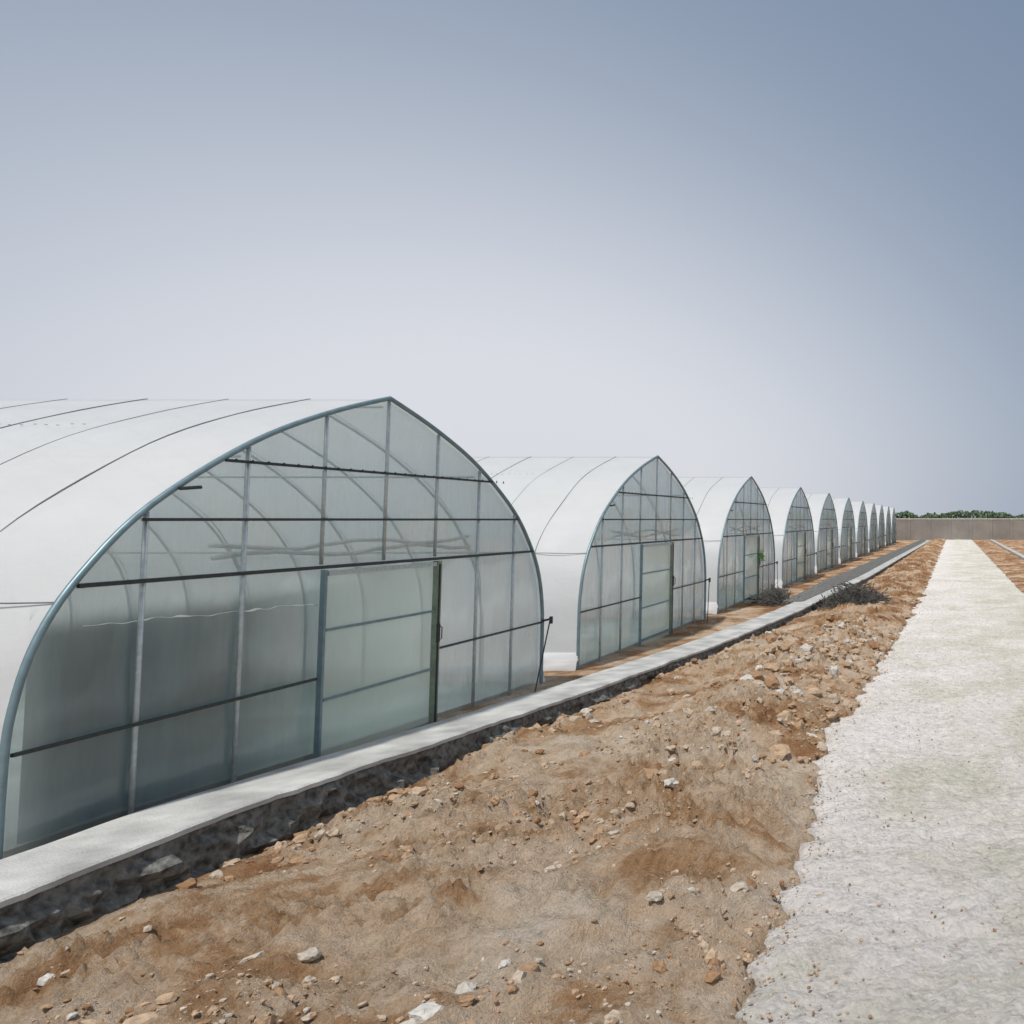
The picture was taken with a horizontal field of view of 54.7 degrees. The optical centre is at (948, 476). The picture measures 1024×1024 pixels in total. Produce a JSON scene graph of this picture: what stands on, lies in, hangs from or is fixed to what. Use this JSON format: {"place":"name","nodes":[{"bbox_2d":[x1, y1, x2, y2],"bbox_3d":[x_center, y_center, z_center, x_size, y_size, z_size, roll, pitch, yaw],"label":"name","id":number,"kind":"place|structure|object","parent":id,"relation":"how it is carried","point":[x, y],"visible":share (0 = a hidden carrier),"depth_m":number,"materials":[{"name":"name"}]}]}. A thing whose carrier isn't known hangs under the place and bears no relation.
{"place":"outdoors","nodes":[
{"label":"outdoors","id":0,"kind":"place"},
{"bbox_2d":[0,538,1023,1023],"bbox_3d":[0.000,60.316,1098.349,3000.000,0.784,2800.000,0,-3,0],"label":"ground","id":1,"kind":"structure","parent":0,"point":[438,914],"depth_m":6.02,"materials":[{"name":"soil"}]},
{"bbox_2d":[0,396,552,859],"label":"greenhouse","id":2,"kind":"object","parent":1,"relation":"on","point":[198,594],"visible":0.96,"depth_m":9.03,"materials":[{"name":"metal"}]},
{"bbox_2d":[0,540,930,963],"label":"concrete kerb","id":3,"kind":"structure","parent":1,"relation":"on","point":[56,888],"depth_m":7.16,"materials":[{"name":"grey concrete"}]},
{"bbox_2d":[0,557,1022,1023],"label":"rubble","id":4,"kind":"object","parent":1,"relation":"on","point":[432,1007],"visible":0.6,"depth_m":7.47,"materials":[{"name":"brown stone"}]},
{"bbox_2d":[472,455,710,670],"bbox_3d":[-22.838,1.821,19.349,32.407,4.688,8.291,0,-3,0],"label":"greenhouse","id":5,"kind":"object","parent":1,"relation":"on","point":[618,545],"visible":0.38,"depth_m":18.88,"materials":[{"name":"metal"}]},
{"bbox_2d":[677,476,777,613],"bbox_3d":[-22.861,2.309,28.671,32.407,4.688,8.291,0,-3,0],"label":"greenhouse","id":6,"kind":"object","parent":1,"relation":"on","point":[734,518],"visible":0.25,"depth_m":28.59,"materials":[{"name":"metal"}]},
{"bbox_2d":[757,549,765,560],"bbox_3d":[-6.791,2.852,29.471,0.274,0.467,0.335,0,-3,0],"label":"hanging plant","id":7,"kind":"object","parent":6,"relation":"attached to","point":[761,555],"visible":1,"depth_m":29.48,"materials":[{"name":"green plant"}]},
{"bbox_2d":[746,584,799,606],"bbox_3d":[-6.051,3.923,27.902,1.746,0.836,2.622,0,-3,0],"label":"brush pile","id":8,"kind":"object","parent":1,"relation":"on","point":[773,597],"visible":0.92,"depth_m":27.28,"materials":[{"name":"grey plant"}]},
{"bbox_2d":[760,487,817,587],"bbox_3d":[-22.813,2.807,37.992,32.407,4.688,8.291,0,-3,0],"label":"greenhouse","id":9,"kind":"object","parent":1,"relation":"on","point":[791,519],"visible":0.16,"depth_m":37.69,"materials":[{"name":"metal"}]},
{"bbox_2d":[804,493,840,572],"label":"greenhouse","id":10,"kind":"object","parent":1,"relation":"on","point":[823,515],"visible":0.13,"depth_m":46.41,"materials":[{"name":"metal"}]},
{"bbox_2d":[832,498,857,563],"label":"greenhouse","id":11,"kind":"object","parent":1,"relation":"on","point":[845,525],"visible":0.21,"depth_m":55.58,"materials":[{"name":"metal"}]},
{"bbox_2d":[812,579,894,610],"bbox_3d":[-3.179,3.909,27.358,2.707,1.081,3.393,0,-3,0],"label":"brush pile","id":12,"kind":"object","parent":1,"relation":"on","point":[844,596],"visible":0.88,"depth_m":26.86,"materials":[{"name":"grey plant"}]},
{"bbox_2d":[783,539,925,604],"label":"path","id":13,"kind":"structure","parent":1,"relation":"on","point":[826,585],"depth_m":37.40,"materials":[{"name":"grey concrete"}]},
{"bbox_2d":[851,501,870,556],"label":"greenhouse","id":14,"kind":"object","parent":1,"relation":"on","point":[861,527],"visible":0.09,"depth_m":65.03,"materials":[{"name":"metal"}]},
{"bbox_2d":[864,503,879,552],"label":"greenhouse","id":15,"kind":"object","parent":1,"relation":"on","point":[871,514],"visible":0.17,"depth_m":74.52,"materials":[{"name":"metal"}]},
{"bbox_2d":[875,505,886,548],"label":"greenhouse","id":16,"kind":"object","parent":1,"relation":"on","point":[880,524],"visible":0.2,"depth_m":83.68,"materials":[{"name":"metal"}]},
{"bbox_2d":[883,506,892,545],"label":"greenhouse","id":17,"kind":"object","parent":1,"relation":"on","point":[887,516],"visible":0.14,"depth_m":92.93,"materials":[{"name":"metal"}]},
{"bbox_2d":[889,508,897,543],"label":"greenhouse","id":18,"kind":"object","parent":1,"relation":"on","point":[893,524],"visible":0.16,"depth_m":102.22,"materials":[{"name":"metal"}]},
{"bbox_2d":[895,510,1023,517],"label":"tree line","id":19,"kind":"object","parent":1,"relation":"on","point":[956,514],"visible":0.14,"depth_m":148.69,"materials":[{"name":"green plant"}]},
{"bbox_2d":[896,518,1023,539],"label":"boundary wall","id":20,"kind":"structure","parent":1,"relation":"on","point":[961,528],"depth_m":118.75,"materials":[{"name":"concrete"}]},
{"bbox_2d":[989,539,1023,559],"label":"kerb edging","id":21,"kind":"object","parent":1,"relation":"on","point":[1015,553],"visible":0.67,"depth_m":76.27,"materials":[{"name":"concrete"}]},
{"bbox_2d":[0,0,1023,517],"label":"sky","id":22,"kind":"structure","parent":0,"point":[777,243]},
{"bbox_2d":[735,539,1023,1023],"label":"path","id":23,"kind":"structure","parent":0,"point":[979,881],"depth_m":7.43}
]}

